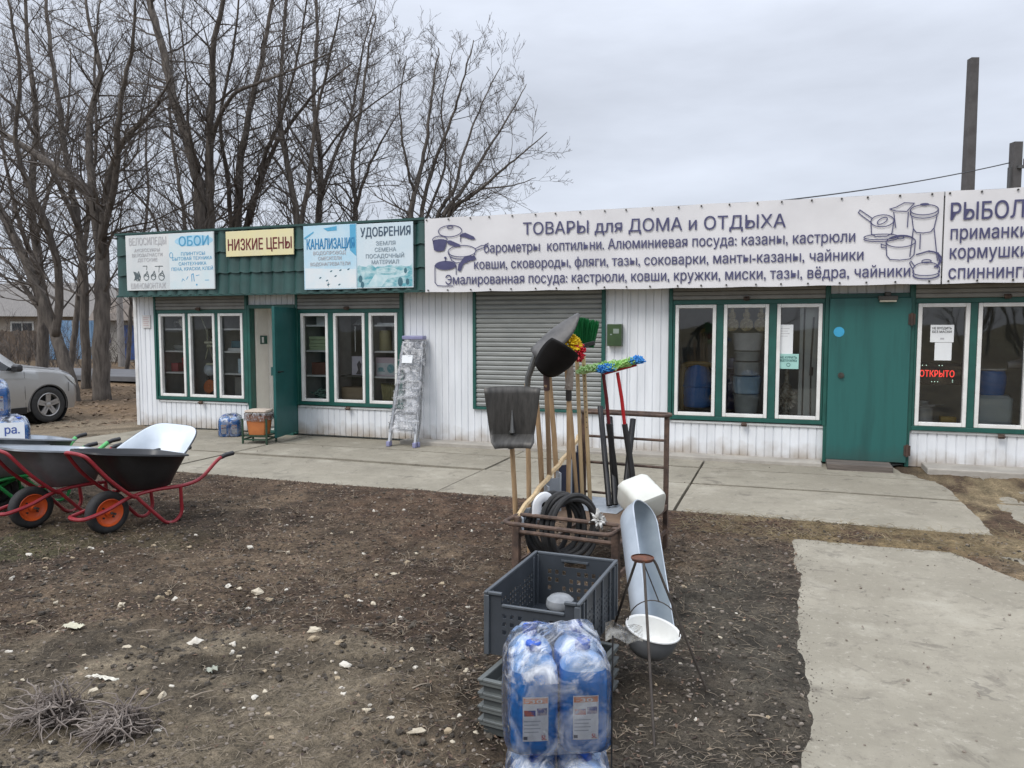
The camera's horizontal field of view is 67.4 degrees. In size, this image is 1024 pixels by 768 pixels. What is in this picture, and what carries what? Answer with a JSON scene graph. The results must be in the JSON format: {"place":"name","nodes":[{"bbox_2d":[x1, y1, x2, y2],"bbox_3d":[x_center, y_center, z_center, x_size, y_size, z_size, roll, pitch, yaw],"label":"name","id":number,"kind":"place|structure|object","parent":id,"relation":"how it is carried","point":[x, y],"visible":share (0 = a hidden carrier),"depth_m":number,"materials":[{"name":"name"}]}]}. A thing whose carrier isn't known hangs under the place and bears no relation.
{"place":"outdoors","nodes":[
{"label":"outdoors","id":0,"kind":"place"},
{"bbox_2d":[49,367,135,381],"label":"road","id":1,"kind":"structure","parent":0,"point":[122,375],"depth_m":26.31,"materials":[{"name":"asphalt"}]},
{"bbox_2d":[0,359,1023,767],"bbox_3d":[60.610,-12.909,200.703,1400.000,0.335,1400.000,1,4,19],"label":"ground","id":2,"kind":"structure","parent":0,"point":[56,647],"depth_m":4.21,"materials":[{"name":"soil"}]},
{"bbox_2d":[0,330,55,360],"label":"yard fence","id":3,"kind":"object","parent":2,"relation":"on","point":[12,339],"visible":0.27,"depth_m":36.97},
{"bbox_2d":[0,354,75,423],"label":"parked car","id":4,"kind":"object","parent":2,"relation":"on","point":[40,394],"visible":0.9,"depth_m":14.85,"materials":[{"name":"silver metal"}]},
{"bbox_2d":[0,441,97,497],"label":"wheelbarrow","id":5,"kind":"object","parent":2,"relation":"on","point":[5,475],"visible":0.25,"depth_m":6.59,"materials":[{"name":"metal"}]},
{"bbox_2d":[0,674,101,745],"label":"dead clump","id":6,"kind":"object","parent":2,"relation":"on","point":[45,711],"visible":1,"depth_m":3.11,"materials":[{"name":"plant"}]},
{"bbox_2d":[0,0,105,367],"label":"bare tree","id":7,"kind":"object","parent":2,"relation":"on","point":[42,353],"visible":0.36,"depth_m":26.83,"materials":[{"name":"brown plant"}]},
{"bbox_2d":[0,432,120,506],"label":"wheelbarrow","id":8,"kind":"object","parent":2,"relation":"on","point":[11,486],"visible":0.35,"depth_m":6.84,"materials":[{"name":"metal"}]},
{"bbox_2d":[0,282,128,335],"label":"house","id":9,"kind":"structure","parent":2,"relation":"on","point":[26,311],"depth_m":46.00,"materials":[{"name":"grey stone"}]},
{"bbox_2d":[0,306,134,367],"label":"brushwood","id":10,"kind":"object","parent":2,"relation":"on","point":[33,343],"visible":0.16,"depth_m":32.68,"materials":[{"name":"brown plant"}]},
{"bbox_2d":[2,385,136,427],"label":"leaf litter","id":11,"kind":"object","parent":2,"relation":"on","point":[116,421],"visible":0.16,"depth_m":16.62,"materials":[{"name":"plant"}]},
{"bbox_2d":[0,0,140,400],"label":"bare tree","id":12,"kind":"object","parent":2,"relation":"on","point":[41,304],"visible":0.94,"depth_m":18.77,"materials":[{"name":"brown plant"}]},
{"bbox_2d":[49,320,93,358],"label":"yard gate","id":13,"kind":"structure","parent":2,"relation":"on","point":[70,323],"depth_m":36.88,"materials":[{"name":"metal"}]},
{"bbox_2d":[0,0,147,388],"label":"bare tree","id":14,"kind":"object","parent":2,"relation":"on","point":[85,291],"visible":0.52,"depth_m":22.83,"materials":[{"name":"brown plant"}]},
{"bbox_2d":[0,442,160,527],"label":"wheelbarrow","id":15,"kind":"object","parent":2,"relation":"on","point":[48,467],"visible":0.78,"depth_m":6.21,"materials":[{"name":"metal"}]},
{"bbox_2d":[10,0,152,368],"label":"bare tree","id":16,"kind":"object","parent":2,"relation":"on","point":[74,336],"visible":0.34,"depth_m":25.94,"materials":[{"name":"brown plant"}]},
{"bbox_2d":[89,298,134,361],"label":"outbuilding","id":17,"kind":"structure","parent":2,"relation":"on","point":[114,317],"depth_m":36.88,"materials":[{"name":"blue paint"}]},
{"bbox_2d":[0,0,232,400],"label":"bare tree","id":18,"kind":"object","parent":2,"relation":"on","point":[101,221],"visible":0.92,"depth_m":19.27,"materials":[{"name":"brown plant"}]},
{"bbox_2d":[64,684,172,757],"bbox_3d":[-1.565,1.337,3.098,0.411,0.177,0.353,-3,5,-35],"label":"dead clump","id":19,"kind":"object","parent":2,"relation":"on","point":[118,721],"visible":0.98,"depth_m":3.06,"materials":[{"name":"plant"}]},
{"bbox_2d":[116,289,125,366],"bbox_3d":[-16.777,-2.342,32.917,0.296,3.523,0.296,1,4,19],"label":"utility pole","id":20,"kind":"object","parent":2,"relation":"on","point":[120,338],"visible":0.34,"depth_m":32.84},
{"bbox_2d":[74,69,188,368],"bbox_3d":[-14.673,-6.257,29.980,4.460,12.402,5.625,1,4,19],"label":"bare tree","id":21,"kind":"object","parent":2,"relation":"on","point":[129,342],"visible":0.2,"depth_m":29.89,"materials":[{"name":"brown plant"}]},
{"bbox_2d":[64,446,233,533],"bbox_3d":[-3.001,0.813,6.310,0.638,0.681,1.238,3,5,32],"label":"wheelbarrow","id":22,"kind":"object","parent":2,"relation":"on","point":[126,471],"visible":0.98,"depth_m":6.04,"materials":[{"name":"black metal"}]},
{"bbox_2d":[117,423,196,452],"bbox_3d":[-3.074,0.604,6.612,0.602,0.453,0.733,0,4,3],"label":"loose tub","id":23,"kind":"object","parent":22,"relation":"in","point":[179,438],"visible":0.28,"depth_m":6.85,"materials":[{"name":"grey plastic"}]},
{"bbox_2d":[64,0,249,231],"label":"bare tree","id":24,"kind":"object","parent":2,"relation":"on","point":[172,137],"visible":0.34,"depth_m":24.70,"materials":[{"name":"brown plant"}]},
{"bbox_2d":[64,0,391,230],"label":"bare tree","id":25,"kind":"object","parent":2,"relation":"on","point":[203,216],"visible":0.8,"depth_m":19.85,"materials":[{"name":"brown plant"}]},
{"bbox_2d":[144,0,403,229],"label":"bare tree","id":26,"kind":"object","parent":2,"relation":"on","point":[248,220],"visible":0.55,"depth_m":21.03,"materials":[{"name":"brown plant"}]},
{"bbox_2d":[184,0,387,225],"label":"bare tree","id":27,"kind":"object","parent":2,"relation":"on","point":[298,217],"visible":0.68,"depth_m":20.78,"materials":[{"name":"brown plant"}]},
{"bbox_2d":[236,0,438,223],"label":"bare tree","id":28,"kind":"object","parent":2,"relation":"on","point":[319,200],"visible":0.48,"depth_m":23.56,"materials":[{"name":"brown plant"}]},
{"bbox_2d":[262,0,439,222],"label":"bare tree","id":29,"kind":"object","parent":2,"relation":"on","point":[353,185],"visible":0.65,"depth_m":22.62,"materials":[{"name":"brown plant"}]},
{"bbox_2d":[0,472,841,767],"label":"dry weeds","id":30,"kind":"object","parent":2,"relation":"on","point":[402,634],"visible":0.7,"depth_m":5.16,"materials":[{"name":"plant"}]},
{"bbox_2d":[0,472,848,766],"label":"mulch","id":31,"kind":"object","parent":2,"relation":"on","point":[362,588],"visible":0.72,"depth_m":5.03,"materials":[{"name":"soil"}]},
{"bbox_2d":[352,6,572,218],"bbox_3d":[-1.396,-5.167,21.666,6.286,11.411,4.871,0,4,0],"label":"bare tree","id":32,"kind":"object","parent":2,"relation":"on","point":[450,208],"visible":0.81,"depth_m":21.61,"materials":[{"name":"brown plant"}]},
{"bbox_2d":[0,473,1022,767],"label":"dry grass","id":33,"kind":"structure","parent":2,"relation":"on","point":[260,741],"depth_m":3.51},
{"bbox_2d":[0,471,1023,767],"bbox_3d":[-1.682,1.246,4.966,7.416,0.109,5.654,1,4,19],"label":"stones","id":34,"kind":"object","parent":2,"relation":"on","point":[364,587],"visible":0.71,"depth_m":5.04,"materials":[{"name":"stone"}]},
{"bbox_2d":[0,476,1023,767],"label":"soil clods","id":35,"kind":"object","parent":2,"relation":"on","point":[400,752],"visible":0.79,"depth_m":3.76,"materials":[{"name":"soil"}]},
{"bbox_2d":[484,386,540,513],"bbox_3d":[0.026,0.624,5.064,0.283,1.225,0.355,4,5,40],"label":"grain shovel","id":36,"kind":"object","parent":2,"relation":"on","point":[512,411],"visible":0.98,"depth_m":5.03,"materials":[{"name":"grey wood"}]},
{"bbox_2d":[478,680,618,750],"bbox_3d":[0.169,1.362,3.254,0.402,0.063,0.572,2,5,26],"label":"plastic tray","id":37,"kind":"object","parent":2,"relation":"on","point":[494,727],"visible":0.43,"depth_m":3.07,"materials":[{"name":"plastic"}]},
{"bbox_2d":[478,668,618,721],"bbox_3d":[0.169,1.308,3.250,0.402,0.063,0.572,2,5,26],"label":"plastic tray","id":38,"kind":"object","parent":37,"relation":"on","point":[492,712],"visible":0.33,"depth_m":3.07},
{"bbox_2d":[478,656,618,708],"bbox_3d":[0.169,1.253,3.246,0.402,0.063,0.572,2,5,26],"label":"plastic tray","id":39,"kind":"object","parent":38,"relation":"on","point":[492,699],"visible":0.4,"depth_m":3.07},
{"bbox_2d":[477,641,618,695],"bbox_3d":[0.169,1.198,3.242,0.402,0.063,0.572,2,5,26],"label":"plastic tray","id":40,"kind":"object","parent":39,"relation":"on","point":[488,680],"visible":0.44,"depth_m":3.15,"materials":[{"name":"plastic"}]},
{"bbox_2d":[484,550,617,655],"bbox_3d":[0.196,0.997,3.484,0.428,0.274,0.648,2,4,21],"label":"crate","id":41,"kind":"object","parent":40,"relation":"on","point":[596,605],"visible":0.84,"depth_m":3.54,"materials":[{"name":"plastic"}]},
{"bbox_2d":[546,592,573,641],"bbox_3d":[0.202,1.011,3.229,0.120,0.263,0.120,1,4,19],"label":"plastic jar","id":42,"kind":"object","parent":41,"relation":"on","point":[555,601],"visible":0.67,"depth_m":3.19,"materials":[{"name":"plastic"}]},
{"bbox_2d":[524,313,579,552],"bbox_3d":[0.264,0.369,5.241,0.395,1.702,0.180,1,4,19],"label":"digging shovel","id":43,"kind":"object","parent":2,"relation":"on","point":[563,331],"visible":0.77,"depth_m":5.19,"materials":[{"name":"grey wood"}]},
{"bbox_2d":[505,741,609,767],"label":"bottle pack","id":44,"kind":"object","parent":2,"relation":"on","point":[587,760],"visible":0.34,"depth_m":2.35,"materials":[{"name":"blue plastic"}]},
{"bbox_2d":[501,619,611,755],"bbox_3d":[0.135,0.922,2.404,0.334,0.356,0.288,0,4,-4],"label":"bottle pack","id":45,"kind":"object","parent":44,"relation":"on","point":[562,694],"visible":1,"depth_m":2.29,"materials":[{"name":"blue plastic"}]},
{"bbox_2d":[110,188,1023,466],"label":"shop building","id":46,"kind":"structure","parent":2,"relation":"on","point":[876,348],"depth_m":10.47,"materials":[{"name":"white"}]},
{"bbox_2d":[125,231,215,290],"bbox_3d":[-5.258,-1.875,11.792,1.700,0.855,0.025,1,4,19],"label":"shop sign","id":47,"kind":"object","parent":46,"relation":"attached to","point":[179,261],"visible":1,"depth_m":11.77,"materials":[{"name":"grey"}]},
{"bbox_2d":[153,295,248,402],"bbox_3d":[-4.893,-0.566,12.132,1.815,1.675,0.110,1,4,19],"label":"window","id":48,"kind":"structure","parent":46,"relation":"in","point":[158,315],"depth_m":12.13,"materials":[{"name":"white paint"}]},
{"bbox_2d":[226,228,293,256],"bbox_3d":[-3.691,-2.062,11.222,1.185,0.370,0.024,1,4,19],"label":"shop sign","id":49,"kind":"object","parent":46,"relation":"attached to","point":[261,242],"visible":1,"depth_m":11.21,"materials":[{"name":"yellow"}]},
{"bbox_2d":[271,306,297,437],"bbox_3d":[-3.297,-0.186,11.149,0.135,1.850,0.740,0,4,7],"label":"door","id":50,"kind":"structure","parent":46,"relation":"in","point":[283,371],"depth_m":11.08,"materials":[{"name":"metal"}]},
{"bbox_2d":[303,224,357,289],"bbox_3d":[-2.567,-1.788,10.841,0.862,0.900,0.025,1,4,19],"label":"shop sign","id":51,"kind":"object","parent":46,"relation":"attached to","point":[330,256],"visible":1,"depth_m":10.83,"materials":[{"name":"plastic"}]},
{"bbox_2d":[294,293,404,408],"bbox_3d":[-2.379,-0.501,11.243,1.790,1.675,0.110,1,4,19],"label":"window","id":52,"kind":"structure","parent":46,"relation":"in","point":[331,315],"depth_m":11.26,"materials":[{"name":"green paint"}]},
{"bbox_2d":[356,221,413,288],"bbox_3d":[-1.747,-1.764,10.551,0.869,0.885,0.025,1,4,19],"label":"shop sign","id":53,"kind":"object","parent":46,"relation":"attached to","point":[385,255],"visible":1,"depth_m":10.54,"materials":[{"name":"plastic"}]},
{"bbox_2d":[376,357,394,375],"bbox_3d":[-1.786,-0.257,11.318,0.350,0.273,0.286,1,4,19],"label":"appliance box","id":54,"kind":"object","parent":46,"relation":"on","point":[385,366],"visible":0.66,"depth_m":11.19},
{"bbox_2d":[607,324,622,345],"bbox_3d":[1.317,-0.626,9.828,0.185,0.280,0.107,1,4,19],"label":"meter box","id":55,"kind":"object","parent":46,"relation":"attached to","point":[614,334],"visible":1,"depth_m":9.78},
{"bbox_2d":[425,192,943,291],"bbox_3d":[1.738,-1.655,9.325,6.184,0.991,0.020,1,4,19],"label":"banner","id":56,"kind":"object","parent":46,"relation":"attached to","point":[884,239],"visible":1,"depth_m":9.16,"materials":[{"name":"plastic"}]},
{"bbox_2d":[678,410,795,423],"bbox_3d":[2.849,0.617,9.832,1.460,0.480,0.500,1,4,19],"label":"window counter","id":57,"kind":"object","parent":46,"relation":"on","point":[726,412],"depth_m":10.05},
{"bbox_2d":[679,361,711,409],"bbox_3d":[2.411,0.024,9.945,0.489,0.648,0.070,1,4,19],"label":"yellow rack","id":58,"kind":"object","parent":57,"relation":"on","point":[684,365],"visible":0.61,"depth_m":9.97,"materials":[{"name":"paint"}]},
{"bbox_2d":[683,365,711,407],"bbox_3d":[2.420,-0.001,10.014,0.410,0.585,0.407,1,4,19],"label":"water barrel","id":59,"kind":"object","parent":57,"relation":"on","point":[697,385],"visible":0.8,"depth_m":9.86,"materials":[{"name":"blue plastic"}]},
{"bbox_2d":[732,393,759,413],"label":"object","id":60,"kind":"object","parent":57,"relation":"on","point":[747,403],"visible":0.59,"depth_m":9.53,"materials":[{"name":"plastic"}]},
{"bbox_2d":[732,375,761,393],"bbox_3d":[2.946,0.009,9.642,0.374,0.220,0.371,1,4,19],"label":"blue bucket","id":61,"kind":"object","parent":60,"relation":"on","point":[746,384],"visible":0.87,"depth_m":9.51,"materials":[{"name":"plastic"}]},
{"bbox_2d":[733,361,760,375],"bbox_3d":[2.946,-0.193,9.627,0.347,0.175,0.344,1,4,19],"label":"steel pot","id":62,"kind":"object","parent":61,"relation":"on","point":[747,368],"visible":0.9,"depth_m":9.49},
{"bbox_2d":[734,351,760,361],"bbox_3d":[2.946,-0.348,9.616,0.326,0.125,0.323,1,4,19],"label":"steel pot","id":63,"kind":"object","parent":62,"relation":"on","point":[747,356],"visible":0.94,"depth_m":9.49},
{"bbox_2d":[731,333,764,350],"bbox_3d":[2.946,-0.527,9.602,0.420,0.225,0.417,1,4,19],"label":"bucket","id":64,"kind":"object","parent":63,"relation":"on","point":[747,341],"visible":1,"depth_m":9.45,"materials":[{"name":"plastic"}]},
{"bbox_2d":[668,286,829,425],"bbox_3d":[2.859,-0.351,9.391,1.855,1.645,0.110,1,4,19],"label":"window","id":65,"kind":"structure","parent":46,"relation":"in","point":[720,307],"depth_m":9.32,"materials":[{"name":"green paint"}]},
{"bbox_2d":[780,325,792,353],"bbox_3d":[3.286,-0.532,9.221,0.165,0.360,0.003,1,4,19],"label":"paper notice","id":66,"kind":"object","parent":46,"relation":"attached to","point":[786,340],"visible":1,"depth_m":9.22,"materials":[{"name":"grey"}]},
{"bbox_2d":[797,303,821,424],"bbox_3d":[3.643,-0.066,9.425,0.245,1.900,0.440,1,4,19],"label":"window frame","id":67,"kind":"structure","parent":46,"relation":"attached to","point":[811,313],"depth_m":9.25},
{"bbox_2d":[825,297,915,462],"bbox_3d":[4.127,-0.044,8.860,0.895,1.890,0.087,1,4,19],"label":"door","id":68,"kind":"structure","parent":46,"relation":"in","point":[869,352],"depth_m":8.87,"materials":[{"name":"green metal"}]},
{"bbox_2d":[920,363,961,384],"bbox_3d":[4.859,-0.120,8.756,0.470,0.245,0.029,1,4,19],"label":"led sign","id":69,"kind":"object","parent":46,"relation":"attached to","point":[942,373],"visible":1,"depth_m":8.73,"materials":[{"name":"black plastic"}]},
{"bbox_2d":[930,325,953,341],"bbox_3d":[4.850,-0.569,8.660,0.235,0.195,0.007,1,4,19],"label":"paper notice","id":70,"kind":"object","parent":46,"relation":"attached to","point":[941,333],"visible":1,"depth_m":8.66,"materials":[{"name":"white"}]},
{"bbox_2d":[934,342,951,359],"bbox_3d":[4.868,-0.368,8.675,0.170,0.203,0.003,1,4,19],"label":"paper notice","id":71,"kind":"object","parent":46,"relation":"attached to","point":[943,350],"visible":1,"depth_m":8.67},
{"bbox_2d":[910,285,1023,433],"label":"window","id":72,"kind":"structure","parent":46,"relation":"in","point":[973,323],"depth_m":8.57,"materials":[{"name":"green paint"}]},
{"bbox_2d":[942,187,1023,283],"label":"banner","id":73,"kind":"object","parent":46,"relation":"attached to","point":[983,236],"visible":1,"depth_m":8.17,"materials":[{"name":"plastic"}]},
{"bbox_2d":[503,409,672,598],"bbox_3d":[0.565,0.755,5.194,0.722,1.018,1.486,2,5,25],"label":"display rack","id":74,"kind":"object","parent":2,"relation":"on","point":[612,514],"visible":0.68,"depth_m":5.31,"materials":[{"name":"metal"}]},
{"bbox_2d":[536,405,543,492],"bbox_3d":[0.195,0.495,5.362,0.102,0.784,0.039,-4,6,-43],"label":"wooden pole","id":75,"kind":"object","parent":74,"relation":"on","point":[540,450],"visible":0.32,"depth_m":5.34,"materials":[{"name":"brown wood"}]},
{"bbox_2d":[549,377,558,477],"bbox_3d":[0.296,0.379,5.450,0.039,1.005,0.154,4,6,42],"label":"wooden pole","id":76,"kind":"object","parent":74,"relation":"on","point":[553,432],"visible":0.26,"depth_m":5.43,"materials":[{"name":"brown wood"}]},
{"bbox_2d":[534,338,578,477],"bbox_3d":[0.265,0.294,5.140,0.205,1.212,0.423,-2,5,-24],"label":"scoop shovel","id":77,"kind":"object","parent":74,"relation":"hanging from","point":[555,358],"visible":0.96,"depth_m":5.05,"materials":[{"name":"black plastic"}]},
{"bbox_2d":[524,491,599,563],"bbox_3d":[0.321,0.916,4.939,0.479,0.468,0.188,-2,4,-21],"label":"hose coil","id":78,"kind":"object","parent":74,"relation":"hanging from","point":[552,503],"visible":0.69,"depth_m":4.91,"materials":[{"name":"black rubber"}]},
{"bbox_2d":[564,334,585,492],"bbox_3d":[0.371,0.271,5.253,0.196,1.250,0.259,-2,5,-25],"label":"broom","id":79,"kind":"object","parent":74,"relation":"on","point":[576,345],"visible":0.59,"depth_m":5.23,"materials":[{"name":"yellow wood"}]},
{"bbox_2d":[575,361,583,493],"bbox_3d":[0.489,0.324,5.555,0.030,1.098,0.151,2,5,29],"label":"wooden stave","id":80,"kind":"object","parent":74,"relation":"on","point":[580,450],"visible":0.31,"depth_m":5.54,"materials":[{"name":"brown wood"}]},
{"bbox_2d":[565,315,598,492],"bbox_3d":[0.450,0.200,5.428,0.223,1.367,0.297,-2,5,-26],"label":"fan broom","id":81,"kind":"object","parent":74,"relation":"on","point":[586,331],"visible":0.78,"depth_m":5.30,"materials":[{"name":"plastic"}]},
{"bbox_2d":[582,357,591,499],"bbox_3d":[0.541,0.335,5.553,0.031,1.079,0.181,2,5,27],"label":"wooden stave","id":82,"kind":"object","parent":74,"relation":"on","point":[587,444],"visible":0.93,"depth_m":5.54,"materials":[{"name":"brown wood"}]},
{"bbox_2d":[575,359,618,493],"bbox_3d":[0.631,0.351,5.452,0.380,1.053,0.162,-1,4,-20],"label":"mop broom","id":83,"kind":"object","parent":74,"relation":"on","point":[590,368],"visible":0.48,"depth_m":5.47,"materials":[{"name":"black plastic"}]},
{"bbox_2d":[598,406,611,505],"bbox_3d":[0.678,0.518,5.617,0.042,0.690,0.395,0,4,-5],"label":"plastic pipe","id":84,"kind":"object","parent":74,"relation":"on","point":[604,458],"visible":1,"depth_m":5.59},
{"bbox_2d":[595,355,645,477],"bbox_3d":[0.759,0.337,5.407,0.362,1.087,0.122,-1,4,-9],"label":"mop broom","id":85,"kind":"object","parent":74,"relation":"on","point":[618,365],"visible":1,"depth_m":5.37,"materials":[{"name":"red plastic"}]},
{"bbox_2d":[617,474,665,515],"bbox_3d":[0.872,0.775,5.219,0.265,0.303,0.322,-3,5,-31],"label":"canister","id":86,"kind":"object","parent":74,"relation":"on","point":[646,489],"visible":0.88,"depth_m":5.15,"materials":[{"name":"plastic"}]},
{"bbox_2d":[620,499,674,625],"bbox_3d":[0.740,1.024,4.198,0.227,0.669,0.743,0,4,0],"label":"feed trough","id":87,"kind":"object","parent":2,"relation":"on","point":[640,532],"visible":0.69,"depth_m":4.28,"materials":[{"name":"metal"}]},
{"bbox_2d":[608,554,707,746],"bbox_3d":[0.691,1.092,3.436,0.360,0.632,0.871,0,4,-6],"label":"campfire tripod","id":88,"kind":"object","parent":2,"relation":"on","point":[643,559],"visible":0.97,"depth_m":3.41,"materials":[{"name":"metal"}]},
{"bbox_2d":[624,566,683,660],"bbox_3d":[0.644,1.020,3.502,0.255,0.469,0.250,-3,5,-36],"label":"cauldron","id":89,"kind":"object","parent":88,"relation":"hanging from","point":[665,637],"visible":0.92,"depth_m":3.51,"materials":[{"name":"grey metal"}]},
{"bbox_2d":[400,438,1023,478],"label":"kerb","id":90,"kind":"structure","parent":2,"relation":"on","point":[985,471],"depth_m":9.26,"materials":[{"name":"concrete"}]},
{"bbox_2d":[671,472,1023,565],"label":"straw grass","id":91,"kind":"structure","parent":2,"relation":"on","point":[876,537],"depth_m":5.99,"materials":[{"name":"plant"}]},
{"bbox_2d":[961,57,978,189],"bbox_3d":[11.099,-3.651,18.784,0.270,8.390,0.270,0,4,0],"label":"utility pole","id":92,"kind":"object","parent":2,"relation":"on","point":[970,134],"visible":0.45,"depth_m":18.52,"materials":[{"name":"concrete"}]},
{"bbox_2d":[1007,141,1023,187],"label":"utility pole","id":93,"kind":"object","parent":2,"relation":"on","point":[1014,171],"visible":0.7,"depth_m":15.65,"materials":[{"name":"concrete"}]},
{"bbox_2d":[0,0,1023,287],"label":"sky","id":94,"kind":"structure","parent":0,"point":[654,103],"materials":[{"name":"grey"}]},
{"bbox_2d":[72,429,1023,534],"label":"sidewalk","id":95,"kind":"structure","parent":0,"point":[896,497],"depth_m":8.32,"materials":[{"name":"concrete"}]},
{"bbox_2d":[218,413,242,436],"bbox_3d":[-4.222,0.605,11.528,0.333,0.355,0.289,-1,4,-8],"label":"bottle pack","id":96,"kind":"object","parent":95,"relation":"on","point":[228,426],"visible":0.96,"depth_m":11.42,"materials":[{"name":"blue plastic"}]},
{"bbox_2d":[241,408,276,444],"bbox_3d":[-3.559,0.602,10.823,0.372,0.505,0.322,1,4,8],"label":"litter bin","id":97,"kind":"object","parent":95,"relation":"on","point":[258,425],"visible":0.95,"depth_m":10.71,"materials":[{"name":"plastic"}]},
{"bbox_2d":[386,336,426,447],"bbox_3d":[-1.430,0.090,10.640,0.482,1.512,0.520,1,4,19],"label":"step ladder","id":98,"kind":"object","parent":95,"relation":"on","point":[406,359],"visible":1,"depth_m":10.62,"materials":[{"name":"metal"}]},
{"bbox_2d":[825,459,892,472],"bbox_3d":[3.987,0.952,8.845,0.680,0.095,0.400,1,4,19],"label":"doorstep","id":99,"kind":"object","parent":95,"relation":"on","point":[863,466],"visible":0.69,"depth_m":8.72,"materials":[{"name":"grey concrete"}]},
{"bbox_2d":[779,369,797,414],"bbox_3d":[3.370,0.084,9.440,0.298,0.620,0.195,1,4,19],"label":"ornate samovar","id":100,"kind":"object","parent":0,"point":[787,397],"visible":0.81,"depth_m":9.40,"materials":[{"name":"grey metal"}]},
{"bbox_2d":[792,539,1023,767],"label":"concrete path","id":101,"kind":"structure","parent":0,"point":[877,708],"depth_m":3.76,"materials":[{"name":"concrete"}]},
{"bbox_3d":[-4.983,0.869,7.303,1.790,0.504,0.660,1,4,10],"label":"plank table","id":102,"kind":"object","parent":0,"visible":0},
{"bbox_2d":[0,414,30,438],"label":"bottle pack","id":103,"kind":"object","parent":102,"relation":"on","point":[18,417],"visible":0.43,"depth_m":7.10,"materials":[{"name":"blue plastic"}]},
{"bbox_2d":[0,378,10,415],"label":"bottle pack","id":104,"kind":"object","parent":103,"relation":"on","point":[4,399],"visible":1,"depth_m":7.04,"materials":[{"name":"blue plastic"}]},
{"bbox_2d":[0,422,24,438],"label":"price sheet","id":105,"kind":"object","parent":103,"relation":"attached to","point":[13,430],"visible":1,"depth_m":6.98,"materials":[{"name":"paper"}]},
{"bbox_3d":[5.538,0.704,8.877,1.730,0.445,0.510,1,4,19],"label":"window counter","id":106,"kind":"object","parent":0,"visible":0},
{"bbox_2d":[918,399,934,421],"bbox_3d":[4.787,0.324,8.962,0.230,0.290,0.228,1,4,19],"label":"milk can","id":107,"kind":"object","parent":106,"relation":"on","point":[926,410],"visible":0.51,"depth_m":8.86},
{"bbox_2d":[978,394,1012,424],"bbox_3d":[5.493,0.301,8.794,0.370,0.360,0.260,1,4,19],"label":"clear canister","id":108,"kind":"object","parent":106,"relation":"on","point":[995,409],"visible":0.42,"depth_m":8.67,"materials":[{"name":"plastic"}]},
{"bbox_2d":[979,370,1006,394],"bbox_3d":[5.474,-0.019,8.778,0.300,0.278,0.298,1,4,19],"label":"blue bucket","id":109,"kind":"object","parent":108,"relation":"on","point":[993,382],"visible":0.79,"depth_m":8.66,"materials":[{"name":"plastic"}]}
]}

